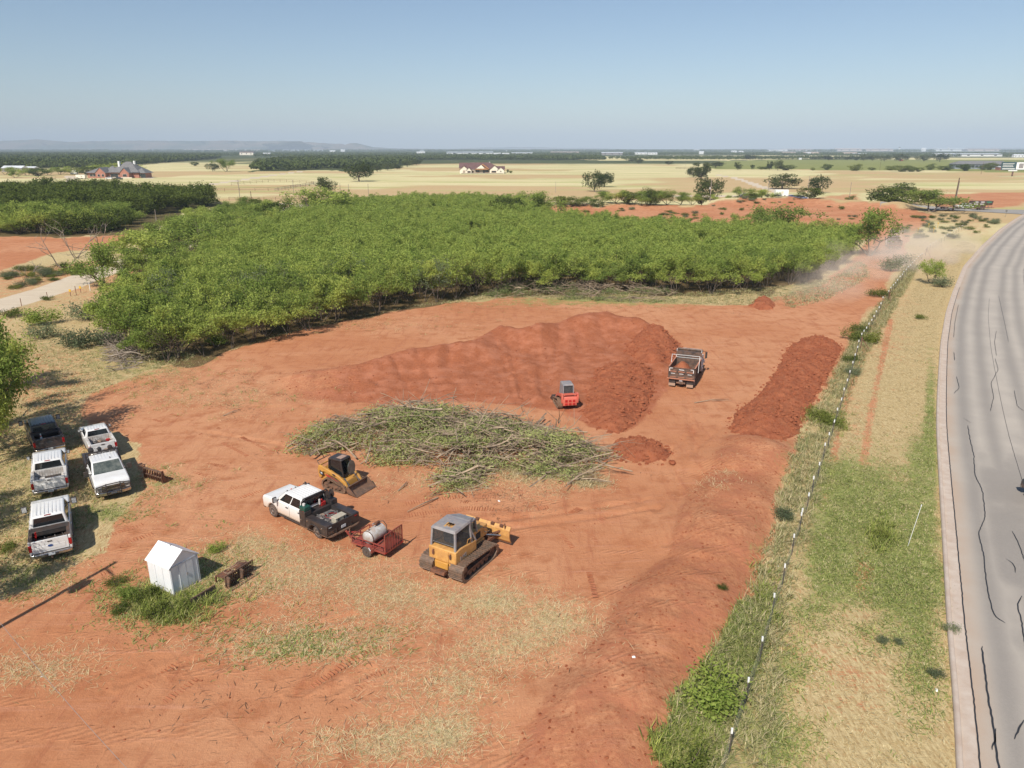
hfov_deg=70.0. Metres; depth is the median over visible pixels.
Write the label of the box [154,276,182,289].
mesquite tree
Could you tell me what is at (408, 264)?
mesquite tree
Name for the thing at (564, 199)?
bushy tree
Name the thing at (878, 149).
building
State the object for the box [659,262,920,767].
grass strip
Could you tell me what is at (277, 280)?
mesquite tree
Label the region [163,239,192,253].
spreading mesquite
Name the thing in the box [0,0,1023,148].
sky
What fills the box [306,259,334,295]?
mesquite tree
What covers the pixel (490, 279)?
mesquite tree
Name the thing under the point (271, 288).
mesquite tree
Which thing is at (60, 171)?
spreading mesquite
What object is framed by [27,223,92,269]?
dead tree
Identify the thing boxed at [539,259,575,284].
mesquite tree
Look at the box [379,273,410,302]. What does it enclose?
mesquite tree
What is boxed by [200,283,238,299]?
mesquite tree
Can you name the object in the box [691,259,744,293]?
mesquite tree
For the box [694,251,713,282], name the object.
mesquite tree
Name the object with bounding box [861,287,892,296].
green shrub
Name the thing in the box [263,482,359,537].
service truck
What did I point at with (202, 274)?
mesquite tree
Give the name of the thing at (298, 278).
mesquite tree
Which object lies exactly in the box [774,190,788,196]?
cargo container
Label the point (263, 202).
spreading mesquite
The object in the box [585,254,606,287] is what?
mesquite tree
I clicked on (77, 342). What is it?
green shrub
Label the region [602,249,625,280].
mesquite tree
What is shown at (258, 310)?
mesquite tree
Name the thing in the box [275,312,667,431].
soil crumbs
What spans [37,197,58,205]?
bushy tree
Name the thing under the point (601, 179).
oak tree
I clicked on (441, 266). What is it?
mesquite tree
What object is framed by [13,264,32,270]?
green shrub
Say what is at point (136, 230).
spreading mesquite
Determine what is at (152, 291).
mesquite tree
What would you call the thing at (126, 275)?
mesquite tree
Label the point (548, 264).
mesquite tree
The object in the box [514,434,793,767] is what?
soil crumbs
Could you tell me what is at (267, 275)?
mesquite tree
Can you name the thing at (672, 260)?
mesquite tree
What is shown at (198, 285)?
mesquite tree
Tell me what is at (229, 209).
spreading mesquite
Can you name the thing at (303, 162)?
woodland
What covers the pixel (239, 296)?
mesquite tree
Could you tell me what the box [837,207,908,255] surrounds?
spreading mesquite
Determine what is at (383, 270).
mesquite tree
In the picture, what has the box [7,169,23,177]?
spreading mesquite
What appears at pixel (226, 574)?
grapple attachment
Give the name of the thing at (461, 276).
mesquite tree
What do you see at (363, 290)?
mesquite tree
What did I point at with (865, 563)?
verge grass
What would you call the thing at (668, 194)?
spreading mesquite
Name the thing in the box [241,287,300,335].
mesquite tree
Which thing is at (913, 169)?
bushy tree
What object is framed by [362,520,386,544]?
fuel tank
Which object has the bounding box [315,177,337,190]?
oak tree
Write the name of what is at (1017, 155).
building
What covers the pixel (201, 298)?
mesquite tree
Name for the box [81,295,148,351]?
mesquite tree
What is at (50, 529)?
bed tool box
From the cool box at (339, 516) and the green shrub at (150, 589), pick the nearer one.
the green shrub at (150, 589)
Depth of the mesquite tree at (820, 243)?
133.96 m
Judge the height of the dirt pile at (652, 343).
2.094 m
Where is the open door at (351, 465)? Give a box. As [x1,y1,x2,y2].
[348,460,354,474]
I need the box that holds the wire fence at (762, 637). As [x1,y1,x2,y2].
[722,227,961,767]
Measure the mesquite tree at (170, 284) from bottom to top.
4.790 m
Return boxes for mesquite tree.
[80,282,147,315]
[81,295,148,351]
[91,276,149,310]
[94,265,150,294]
[94,295,134,336]
[95,302,169,355]
[97,284,149,340]
[107,269,148,286]
[111,266,141,282]
[111,274,146,298]
[114,323,168,360]
[120,306,177,333]
[125,307,151,328]
[129,261,176,272]
[129,301,231,351]
[133,269,152,282]
[135,319,185,354]
[136,293,176,314]
[138,260,175,280]
[138,281,165,294]
[140,316,165,347]
[140,318,192,361]
[141,268,177,306]
[141,301,193,357]
[143,265,182,292]
[144,254,185,269]
[144,257,180,277]
[144,282,177,297]
[146,293,194,313]
[147,285,193,304]
[149,293,202,323]
[152,277,210,302]
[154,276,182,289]
[155,252,188,270]
[155,257,178,277]
[160,255,181,269]
[161,284,192,303]
[163,279,181,293]
[164,254,195,265]
[171,241,209,259]
[172,265,206,290]
[172,319,214,356]
[173,249,203,263]
[174,259,224,281]
[174,274,214,313]
[176,265,185,277]
[178,261,207,269]
[180,265,222,292]
[182,274,226,301]
[183,300,223,332]
[185,254,222,269]
[186,247,232,255]
[188,307,240,347]
[189,249,225,265]
[189,282,236,327]
[190,250,224,268]
[190,304,227,336]
[198,251,241,267]
[198,260,247,308]
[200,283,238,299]
[200,302,223,336]
[201,313,236,343]
[211,273,269,330]
[212,261,248,283]
[212,290,282,342]
[215,296,244,328]
[218,263,259,279]
[218,312,251,348]
[225,270,261,303]
[225,278,256,305]
[233,261,292,292]
[234,264,256,275]
[236,271,279,323]
[238,300,280,334]
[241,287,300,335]
[244,301,272,336]
[247,255,297,284]
[249,266,291,288]
[254,275,284,290]
[255,305,308,335]
[258,282,286,313]
[263,283,307,326]
[265,287,316,329]
[270,290,290,329]
[278,280,303,317]
[279,277,312,311]
[283,264,339,315]
[285,259,323,286]
[285,284,310,321]
[285,291,330,330]
[304,274,347,320]
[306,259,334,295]
[309,274,356,317]
[315,280,362,318]
[317,251,365,277]
[317,290,345,314]
[320,275,356,321]
[323,267,373,312]
[327,250,365,280]
[328,273,344,281]
[329,279,380,310]
[334,283,375,317]
[343,261,370,277]
[350,258,391,303]
[353,269,397,312]
[358,254,395,268]
[361,270,403,306]
[363,259,395,298]
[364,274,399,305]
[375,265,416,304]
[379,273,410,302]
[381,258,391,269]
[382,257,412,294]
[390,271,430,300]
[396,271,416,298]
[399,254,421,290]
[402,267,425,293]
[408,264,423,294]
[410,267,473,298]
[412,255,459,301]
[413,259,441,297]
[414,259,452,300]
[420,256,436,266]
[429,268,460,294]
[431,256,460,289]
[432,246,461,263]
[441,252,487,297]
[448,259,476,294]
[448,261,476,290]
[451,250,495,290]
[452,245,487,288]
[455,245,476,285]
[456,260,493,294]
[476,254,515,293]
[479,256,504,288]
[482,240,525,282]
[488,243,521,284]
[497,250,529,289]
[501,253,532,283]
[507,258,529,285]
[514,259,559,287]
[519,250,534,280]
[524,249,564,285]
[526,260,553,292]
[534,260,566,293]
[538,247,567,282]
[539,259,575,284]
[545,246,583,291]
[557,252,573,280]
[560,249,593,282]
[563,254,592,290]
[576,267,613,289]
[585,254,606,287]
[586,258,618,282]
[591,265,616,287]
[599,266,628,290]
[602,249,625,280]
[604,245,642,286]
[605,248,640,280]
[614,253,650,289]
[616,257,650,286]
[618,244,653,285]
[626,258,673,289]
[646,255,672,290]
[648,271,657,286]
[654,263,685,295]
[665,248,696,293]
[666,253,701,290]
[679,267,726,291]
[681,250,708,287]
[681,253,716,285]
[689,258,727,287]
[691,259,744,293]
[694,248,728,282]
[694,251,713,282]
[705,254,736,291]
[715,248,731,281]
[722,253,753,283]
[724,250,764,290]
[727,261,764,290]
[730,255,750,286]
[739,252,773,285]
[743,246,756,255]
[743,250,776,281]
[744,263,768,288]
[752,256,779,285]
[762,250,790,284]
[767,246,804,281]
[767,251,791,281]
[771,241,806,277]
[771,248,790,279]
[780,248,817,284]
[788,257,812,279]
[789,244,824,277]
[795,246,835,256]
[795,252,812,282]
[796,236,827,271]
[806,245,832,279]
[821,246,842,269]
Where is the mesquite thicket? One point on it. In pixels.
(403, 226)
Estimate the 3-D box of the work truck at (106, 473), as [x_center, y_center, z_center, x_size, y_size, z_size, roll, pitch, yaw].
[-27.551,5.747,49.640,2.834,2.088,6.455,-12,21,-33]
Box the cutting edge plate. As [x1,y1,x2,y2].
[190,585,216,604]
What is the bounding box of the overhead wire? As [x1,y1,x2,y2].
[0,623,125,766]
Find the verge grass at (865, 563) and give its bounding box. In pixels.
[774,241,976,767]
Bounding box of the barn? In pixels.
[1,166,27,171]
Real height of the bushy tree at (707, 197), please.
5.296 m
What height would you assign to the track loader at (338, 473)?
2.192 m
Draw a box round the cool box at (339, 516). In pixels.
[331,511,346,522]
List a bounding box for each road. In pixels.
[880,202,1023,213]
[946,216,1023,767]
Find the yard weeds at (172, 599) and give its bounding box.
[0,291,734,681]
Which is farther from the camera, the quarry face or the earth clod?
the quarry face
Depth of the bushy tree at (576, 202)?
281.94 m
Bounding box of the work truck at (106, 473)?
[81,447,131,497]
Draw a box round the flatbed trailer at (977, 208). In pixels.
[971,207,991,209]
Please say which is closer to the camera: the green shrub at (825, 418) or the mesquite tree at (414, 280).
the green shrub at (825, 418)
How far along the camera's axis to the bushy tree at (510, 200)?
234.25 m
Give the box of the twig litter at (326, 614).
[88,302,735,766]
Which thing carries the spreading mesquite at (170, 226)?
on the ground at (742, 343)
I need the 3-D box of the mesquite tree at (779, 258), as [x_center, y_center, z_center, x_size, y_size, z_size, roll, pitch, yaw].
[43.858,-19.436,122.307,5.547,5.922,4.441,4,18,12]
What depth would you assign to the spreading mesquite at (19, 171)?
624.71 m
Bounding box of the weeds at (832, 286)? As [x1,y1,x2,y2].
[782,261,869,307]
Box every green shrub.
[0,270,15,276]
[0,270,18,277]
[0,307,26,318]
[0,537,20,554]
[5,284,21,288]
[11,280,30,286]
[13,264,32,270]
[15,305,65,324]
[20,270,37,276]
[21,321,60,338]
[22,277,36,283]
[23,264,43,271]
[25,276,42,281]
[34,265,50,272]
[34,269,52,276]
[40,296,54,299]
[50,261,72,267]
[51,325,97,348]
[58,267,72,273]
[58,298,101,319]
[87,329,121,344]
[102,572,130,591]
[106,599,134,616]
[112,580,138,603]
[127,581,162,602]
[134,595,171,620]
[178,598,190,611]
[202,538,227,555]
[203,331,228,344]
[662,732,720,767]
[673,645,752,729]
[716,581,728,589]
[771,505,797,521]
[805,405,831,420]
[816,412,846,427]
[839,326,865,340]
[840,353,860,361]
[840,364,863,376]
[847,322,871,332]
[859,329,882,343]
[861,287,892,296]
[872,526,890,539]
[875,633,890,644]
[878,256,906,270]
[891,252,915,264]
[893,636,903,645]
[914,233,927,237]
[914,313,927,318]
[926,664,948,680]
[928,275,956,286]
[941,620,963,634]
[948,232,960,238]
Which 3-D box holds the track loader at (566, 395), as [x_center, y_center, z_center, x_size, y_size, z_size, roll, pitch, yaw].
[4.748,0.754,64.961,1.964,2.182,3.540,-3,18,-10]
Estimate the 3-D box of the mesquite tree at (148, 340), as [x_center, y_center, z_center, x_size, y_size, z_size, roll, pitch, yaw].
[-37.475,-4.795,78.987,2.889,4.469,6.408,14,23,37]
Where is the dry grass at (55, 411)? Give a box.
[0,319,133,587]
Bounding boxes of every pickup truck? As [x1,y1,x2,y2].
[18,414,65,452]
[20,495,76,558]
[26,447,69,494]
[77,423,116,455]
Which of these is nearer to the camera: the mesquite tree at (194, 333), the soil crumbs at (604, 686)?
the soil crumbs at (604, 686)
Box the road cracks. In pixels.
[946,269,1023,767]
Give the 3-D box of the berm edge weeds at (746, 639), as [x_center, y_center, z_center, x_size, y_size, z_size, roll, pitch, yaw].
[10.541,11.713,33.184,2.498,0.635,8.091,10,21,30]
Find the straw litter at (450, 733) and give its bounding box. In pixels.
[0,255,873,767]
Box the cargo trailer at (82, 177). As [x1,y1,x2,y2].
[75,175,86,178]
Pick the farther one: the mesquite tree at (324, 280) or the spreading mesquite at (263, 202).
the spreading mesquite at (263, 202)
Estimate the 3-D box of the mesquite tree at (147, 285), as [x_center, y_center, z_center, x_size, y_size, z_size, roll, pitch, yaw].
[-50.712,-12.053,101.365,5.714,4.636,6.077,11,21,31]
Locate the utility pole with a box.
[952,178,959,209]
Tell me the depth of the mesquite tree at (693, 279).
114.73 m
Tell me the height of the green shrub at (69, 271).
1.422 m
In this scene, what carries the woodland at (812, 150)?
on the ground at (742, 343)
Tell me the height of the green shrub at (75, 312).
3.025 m
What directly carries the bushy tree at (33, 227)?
on the ground at (742, 343)
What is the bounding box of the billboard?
[1000,162,1023,175]
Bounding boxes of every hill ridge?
[0,139,343,150]
[459,147,608,148]
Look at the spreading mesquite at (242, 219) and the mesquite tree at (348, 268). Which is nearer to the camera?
the mesquite tree at (348, 268)
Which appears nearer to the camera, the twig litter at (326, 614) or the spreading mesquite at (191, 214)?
the twig litter at (326, 614)
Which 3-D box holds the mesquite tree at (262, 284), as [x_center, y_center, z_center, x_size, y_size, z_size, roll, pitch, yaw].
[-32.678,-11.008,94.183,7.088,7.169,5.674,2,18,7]
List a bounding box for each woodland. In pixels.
[0,149,1023,151]
[0,151,1023,156]
[0,152,222,167]
[0,176,218,213]
[249,155,417,169]
[417,154,605,159]
[609,155,880,158]
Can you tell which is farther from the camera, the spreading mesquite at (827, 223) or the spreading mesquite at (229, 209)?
the spreading mesquite at (229, 209)
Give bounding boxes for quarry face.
[262,141,329,147]
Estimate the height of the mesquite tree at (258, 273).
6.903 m
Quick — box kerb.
[936,214,1023,767]
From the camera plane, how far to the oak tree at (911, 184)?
350.93 m
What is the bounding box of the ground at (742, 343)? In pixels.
[0,151,1023,767]
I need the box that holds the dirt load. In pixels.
[674,361,691,368]
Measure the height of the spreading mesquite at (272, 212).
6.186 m
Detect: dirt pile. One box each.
[579,359,657,433]
[607,435,675,464]
[623,323,682,363]
[725,334,844,441]
[748,295,774,309]
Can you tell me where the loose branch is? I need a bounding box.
[694,399,729,402]
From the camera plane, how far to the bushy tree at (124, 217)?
210.59 m
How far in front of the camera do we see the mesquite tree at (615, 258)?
120.91 m
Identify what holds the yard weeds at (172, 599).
on the ground at (742, 343)
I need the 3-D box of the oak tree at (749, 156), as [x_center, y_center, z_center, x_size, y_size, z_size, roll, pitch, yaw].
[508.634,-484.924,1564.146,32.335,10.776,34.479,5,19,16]
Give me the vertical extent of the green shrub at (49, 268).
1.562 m
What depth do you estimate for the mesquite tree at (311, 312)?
90.49 m
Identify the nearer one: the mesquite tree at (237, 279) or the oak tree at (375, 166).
the mesquite tree at (237, 279)
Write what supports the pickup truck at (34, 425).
on the ground at (742, 343)
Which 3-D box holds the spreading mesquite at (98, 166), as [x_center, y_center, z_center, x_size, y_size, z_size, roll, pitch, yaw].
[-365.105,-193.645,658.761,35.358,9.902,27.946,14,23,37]
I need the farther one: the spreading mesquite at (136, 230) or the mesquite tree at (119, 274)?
the spreading mesquite at (136, 230)
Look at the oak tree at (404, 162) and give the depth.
920.68 m
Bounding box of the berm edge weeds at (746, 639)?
[707,593,773,683]
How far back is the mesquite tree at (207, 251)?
122.24 m
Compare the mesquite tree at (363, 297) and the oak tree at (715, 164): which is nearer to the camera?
the mesquite tree at (363, 297)
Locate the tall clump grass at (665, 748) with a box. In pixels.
[123,404,907,767]
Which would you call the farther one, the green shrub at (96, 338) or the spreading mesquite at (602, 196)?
the spreading mesquite at (602, 196)
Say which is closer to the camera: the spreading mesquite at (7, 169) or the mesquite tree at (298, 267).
the mesquite tree at (298, 267)
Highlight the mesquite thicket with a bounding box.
[191,191,860,279]
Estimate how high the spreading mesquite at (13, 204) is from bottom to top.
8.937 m
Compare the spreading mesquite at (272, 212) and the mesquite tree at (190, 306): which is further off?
the spreading mesquite at (272, 212)
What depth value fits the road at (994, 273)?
51.23 m
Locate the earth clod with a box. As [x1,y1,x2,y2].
[668,460,675,464]
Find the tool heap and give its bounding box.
[317,510,337,520]
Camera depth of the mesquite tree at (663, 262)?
114.26 m
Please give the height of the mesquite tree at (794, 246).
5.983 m
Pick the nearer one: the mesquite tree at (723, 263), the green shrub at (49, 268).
the mesquite tree at (723, 263)
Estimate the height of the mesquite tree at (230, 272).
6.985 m
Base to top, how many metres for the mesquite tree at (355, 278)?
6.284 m
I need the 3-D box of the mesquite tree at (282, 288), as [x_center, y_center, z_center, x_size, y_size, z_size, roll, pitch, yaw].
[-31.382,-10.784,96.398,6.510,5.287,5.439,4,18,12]
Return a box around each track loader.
[317,453,375,497]
[550,380,579,407]
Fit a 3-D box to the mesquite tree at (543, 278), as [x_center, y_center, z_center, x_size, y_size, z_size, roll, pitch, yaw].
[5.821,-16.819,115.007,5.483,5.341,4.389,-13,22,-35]
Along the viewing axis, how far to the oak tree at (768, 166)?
797.13 m
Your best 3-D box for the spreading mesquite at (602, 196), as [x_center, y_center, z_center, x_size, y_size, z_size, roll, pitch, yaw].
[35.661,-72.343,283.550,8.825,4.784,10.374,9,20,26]
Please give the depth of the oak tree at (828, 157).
1494.50 m
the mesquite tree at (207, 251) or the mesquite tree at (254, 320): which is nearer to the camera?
the mesquite tree at (254, 320)
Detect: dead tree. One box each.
[12,260,43,276]
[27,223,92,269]
[40,217,101,258]
[89,222,114,244]
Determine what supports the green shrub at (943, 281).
on the ground at (742, 343)
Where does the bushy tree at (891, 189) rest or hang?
on the ground at (742, 343)
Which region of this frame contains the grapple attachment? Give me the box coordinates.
[215,559,259,590]
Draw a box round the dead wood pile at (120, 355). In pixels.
[96,323,145,372]
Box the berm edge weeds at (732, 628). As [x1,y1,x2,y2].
[660,597,772,767]
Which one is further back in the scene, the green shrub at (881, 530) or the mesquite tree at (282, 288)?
the mesquite tree at (282, 288)
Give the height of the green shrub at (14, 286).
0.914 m
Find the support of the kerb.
on the ground at (742, 343)
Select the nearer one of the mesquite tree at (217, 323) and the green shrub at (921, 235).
the mesquite tree at (217, 323)
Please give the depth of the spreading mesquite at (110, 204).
222.15 m
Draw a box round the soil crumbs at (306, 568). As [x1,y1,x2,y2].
[16,310,799,762]
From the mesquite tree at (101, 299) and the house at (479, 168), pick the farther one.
the house at (479, 168)
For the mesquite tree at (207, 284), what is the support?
on the ground at (742, 343)
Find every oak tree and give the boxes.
[204,163,220,170]
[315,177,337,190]
[340,162,373,180]
[372,164,382,171]
[381,163,394,169]
[393,163,403,168]
[401,160,412,166]
[582,169,605,191]
[599,172,613,186]
[687,166,694,175]
[693,162,711,178]
[693,177,725,199]
[705,162,724,167]
[734,162,741,168]
[743,155,756,158]
[763,173,803,188]
[766,161,773,169]
[772,160,783,169]
[809,174,832,189]
[821,156,837,159]
[860,154,869,159]
[868,155,878,160]
[876,155,893,160]
[892,153,911,160]
[893,182,918,192]
[914,155,932,160]
[932,153,949,161]
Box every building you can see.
[184,149,226,150]
[239,152,254,154]
[447,152,492,153]
[601,152,622,154]
[767,149,786,150]
[787,149,811,150]
[833,148,861,150]
[862,149,892,150]
[931,148,965,150]
[949,161,1003,168]
[952,153,1002,155]
[962,149,1000,150]
[1012,154,1023,156]
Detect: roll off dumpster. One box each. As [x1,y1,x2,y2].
[965,202,986,206]
[969,201,993,204]
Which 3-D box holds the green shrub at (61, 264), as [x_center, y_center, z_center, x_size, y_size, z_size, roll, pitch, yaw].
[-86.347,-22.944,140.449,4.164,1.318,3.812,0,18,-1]
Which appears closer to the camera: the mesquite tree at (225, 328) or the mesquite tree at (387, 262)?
the mesquite tree at (225, 328)
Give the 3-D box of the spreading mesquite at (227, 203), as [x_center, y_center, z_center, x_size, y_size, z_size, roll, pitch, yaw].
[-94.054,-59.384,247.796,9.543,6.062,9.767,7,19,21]
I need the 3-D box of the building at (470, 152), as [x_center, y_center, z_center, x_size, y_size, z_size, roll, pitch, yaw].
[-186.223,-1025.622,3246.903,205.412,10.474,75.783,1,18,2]
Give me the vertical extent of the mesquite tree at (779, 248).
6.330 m
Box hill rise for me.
[876,148,1023,148]
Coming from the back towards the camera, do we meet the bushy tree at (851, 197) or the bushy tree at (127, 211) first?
the bushy tree at (851, 197)
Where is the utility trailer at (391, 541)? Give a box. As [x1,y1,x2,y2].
[344,524,402,556]
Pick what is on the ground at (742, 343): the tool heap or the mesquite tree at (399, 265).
the mesquite tree at (399, 265)
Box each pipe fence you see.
[224,179,313,190]
[278,179,331,190]
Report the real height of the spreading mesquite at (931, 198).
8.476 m
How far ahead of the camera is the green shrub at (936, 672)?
31.49 m
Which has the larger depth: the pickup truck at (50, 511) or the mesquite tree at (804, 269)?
the mesquite tree at (804, 269)
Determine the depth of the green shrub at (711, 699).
28.87 m
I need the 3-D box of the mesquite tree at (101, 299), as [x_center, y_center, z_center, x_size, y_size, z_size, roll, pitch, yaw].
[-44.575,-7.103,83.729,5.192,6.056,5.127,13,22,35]
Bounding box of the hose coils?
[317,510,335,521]
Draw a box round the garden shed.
[145,540,202,595]
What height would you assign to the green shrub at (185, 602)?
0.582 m
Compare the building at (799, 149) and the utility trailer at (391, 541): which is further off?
the building at (799, 149)
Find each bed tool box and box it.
[29,522,67,536]
[33,429,57,436]
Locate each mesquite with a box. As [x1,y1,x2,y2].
[0,166,17,173]
[0,200,52,232]
[0,203,17,230]
[0,207,53,232]
[0,219,29,234]
[0,314,44,417]
[0,325,41,372]
[0,381,19,439]
[5,199,45,214]
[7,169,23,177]
[9,205,76,233]
[15,168,38,174]
[22,201,90,232]
[29,198,67,204]
[39,168,61,174]
[50,167,67,174]
[58,241,120,285]
[59,205,111,231]
[60,200,105,212]
[61,166,84,174]
[81,227,173,260]
[86,164,115,167]
[94,200,118,210]
[101,250,159,274]
[104,201,132,212]
[104,204,138,215]
[115,246,151,272]
[118,209,144,221]
[119,229,142,251]
[120,245,171,272]
[125,222,164,234]
[150,216,228,251]
[155,213,185,224]
[159,248,174,257]
[163,221,185,240]
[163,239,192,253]
[165,211,253,228]
[181,205,214,211]
[181,207,205,214]
[181,231,224,246]
[183,211,202,218]
[184,231,216,251]
[188,213,218,222]
[208,205,235,212]
[209,207,236,219]
[211,158,236,171]
[212,203,236,208]
[221,200,248,207]
[221,226,248,233]
[230,215,257,227]
[235,196,250,204]
[236,206,263,217]
[239,203,279,213]
[239,211,269,221]
[258,199,274,207]
[264,205,288,215]
[264,208,282,217]
[275,184,355,205]
[281,193,321,207]
[514,190,536,199]
[525,190,569,212]
[578,196,598,204]
[593,191,613,202]
[599,189,628,202]
[628,190,647,202]
[636,195,652,205]
[654,188,682,204]
[668,191,689,203]
[681,193,703,204]
[730,186,756,196]
[745,203,830,224]
[754,189,781,197]
[809,218,870,230]
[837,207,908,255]
[904,188,988,213]
[917,259,948,283]
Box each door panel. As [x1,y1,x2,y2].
[179,561,188,589]
[185,558,194,585]
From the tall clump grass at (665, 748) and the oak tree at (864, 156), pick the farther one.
the oak tree at (864, 156)
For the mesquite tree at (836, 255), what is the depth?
135.75 m
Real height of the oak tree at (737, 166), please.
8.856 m
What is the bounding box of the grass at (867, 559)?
[755,347,957,767]
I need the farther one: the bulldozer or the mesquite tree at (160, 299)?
the mesquite tree at (160, 299)
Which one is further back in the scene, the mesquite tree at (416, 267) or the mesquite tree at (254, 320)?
the mesquite tree at (416, 267)
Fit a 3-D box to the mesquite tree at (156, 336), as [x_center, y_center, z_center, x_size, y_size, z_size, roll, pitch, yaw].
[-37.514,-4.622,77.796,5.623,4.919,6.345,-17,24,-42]
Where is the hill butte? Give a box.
[328,143,413,149]
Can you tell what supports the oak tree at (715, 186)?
on the ground at (742, 343)
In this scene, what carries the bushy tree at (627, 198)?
on the ground at (742, 343)
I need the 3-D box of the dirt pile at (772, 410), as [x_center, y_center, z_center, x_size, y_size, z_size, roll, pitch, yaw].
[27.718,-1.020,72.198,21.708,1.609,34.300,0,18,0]
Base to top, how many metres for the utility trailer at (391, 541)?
1.569 m
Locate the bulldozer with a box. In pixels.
[419,513,511,582]
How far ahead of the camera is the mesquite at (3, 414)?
51.56 m
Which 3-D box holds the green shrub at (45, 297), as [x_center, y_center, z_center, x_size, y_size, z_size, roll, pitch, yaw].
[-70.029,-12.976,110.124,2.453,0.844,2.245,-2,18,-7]
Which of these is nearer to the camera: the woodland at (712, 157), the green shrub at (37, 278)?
the green shrub at (37, 278)
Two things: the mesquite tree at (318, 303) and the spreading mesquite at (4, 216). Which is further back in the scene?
the spreading mesquite at (4, 216)
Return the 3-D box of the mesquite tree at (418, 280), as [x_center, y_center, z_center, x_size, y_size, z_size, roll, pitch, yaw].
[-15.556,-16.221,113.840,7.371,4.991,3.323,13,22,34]
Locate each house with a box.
[86,161,153,177]
[459,162,504,173]
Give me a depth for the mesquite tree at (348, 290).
97.04 m
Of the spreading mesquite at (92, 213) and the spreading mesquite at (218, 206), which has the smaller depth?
the spreading mesquite at (92, 213)
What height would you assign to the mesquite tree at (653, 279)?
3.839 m
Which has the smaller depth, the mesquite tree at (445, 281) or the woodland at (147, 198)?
the mesquite tree at (445, 281)
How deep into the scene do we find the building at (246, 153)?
2768.35 m
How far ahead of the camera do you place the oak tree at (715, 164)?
893.93 m
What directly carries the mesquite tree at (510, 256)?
on the ground at (742, 343)
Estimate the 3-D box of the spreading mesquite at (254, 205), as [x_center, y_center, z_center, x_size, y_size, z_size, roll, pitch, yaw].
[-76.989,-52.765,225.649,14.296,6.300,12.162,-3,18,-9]
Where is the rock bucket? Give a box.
[143,464,172,483]
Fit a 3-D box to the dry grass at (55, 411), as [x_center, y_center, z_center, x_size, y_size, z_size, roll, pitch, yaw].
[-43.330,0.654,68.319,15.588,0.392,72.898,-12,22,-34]
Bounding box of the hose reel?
[325,489,333,498]
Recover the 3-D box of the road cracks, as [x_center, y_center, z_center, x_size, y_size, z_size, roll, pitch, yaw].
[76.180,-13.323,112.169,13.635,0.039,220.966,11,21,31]
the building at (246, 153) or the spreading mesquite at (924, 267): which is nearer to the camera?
the spreading mesquite at (924, 267)
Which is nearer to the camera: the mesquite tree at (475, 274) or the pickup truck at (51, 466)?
the pickup truck at (51, 466)
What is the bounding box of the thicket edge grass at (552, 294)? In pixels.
[96,277,832,368]
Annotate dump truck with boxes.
[667,347,707,387]
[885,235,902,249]
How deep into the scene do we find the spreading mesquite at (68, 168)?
651.45 m
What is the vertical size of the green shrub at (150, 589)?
0.829 m
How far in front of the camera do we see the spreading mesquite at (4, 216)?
195.76 m
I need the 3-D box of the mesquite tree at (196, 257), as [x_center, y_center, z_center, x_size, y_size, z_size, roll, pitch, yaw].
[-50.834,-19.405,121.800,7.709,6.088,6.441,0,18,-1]
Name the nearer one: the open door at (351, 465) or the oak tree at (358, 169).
the open door at (351, 465)
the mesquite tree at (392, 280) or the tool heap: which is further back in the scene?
the mesquite tree at (392, 280)
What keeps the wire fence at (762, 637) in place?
on the ground at (742, 343)
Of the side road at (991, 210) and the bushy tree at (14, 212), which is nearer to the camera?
the bushy tree at (14, 212)
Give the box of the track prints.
[93,350,629,702]
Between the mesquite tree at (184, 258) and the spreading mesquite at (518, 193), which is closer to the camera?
the mesquite tree at (184, 258)
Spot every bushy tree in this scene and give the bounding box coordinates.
[2,206,22,228]
[15,210,37,229]
[25,167,49,175]
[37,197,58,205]
[45,210,81,234]
[55,201,79,227]
[64,202,96,227]
[71,167,96,174]
[77,209,118,232]
[78,198,105,205]
[97,214,120,229]
[100,206,132,227]
[113,209,140,224]
[186,229,206,247]
[247,197,261,205]
[258,199,292,215]
[488,194,527,209]
[548,195,570,205]
[566,196,587,205]
[588,198,605,206]
[614,190,641,202]
[641,187,666,204]
[696,191,710,204]
[742,193,761,197]
[778,165,795,169]
[796,186,823,197]
[820,164,833,169]
[844,195,856,199]
[847,164,862,170]
[865,186,908,201]
[867,183,927,203]
[890,165,912,171]
[907,165,917,171]
[924,164,934,169]
[935,166,949,169]
[957,163,974,170]
[976,165,989,169]
[984,162,998,169]
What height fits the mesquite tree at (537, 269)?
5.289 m
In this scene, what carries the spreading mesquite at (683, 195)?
on the ground at (742, 343)
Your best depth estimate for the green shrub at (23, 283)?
120.53 m
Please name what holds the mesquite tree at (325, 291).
on the ground at (742, 343)
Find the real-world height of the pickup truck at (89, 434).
1.740 m
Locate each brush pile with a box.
[261,379,640,511]
[470,272,678,303]
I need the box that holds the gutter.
[939,215,1023,767]
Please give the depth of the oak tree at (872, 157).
1437.81 m
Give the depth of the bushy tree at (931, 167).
798.49 m
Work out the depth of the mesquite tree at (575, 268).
114.32 m

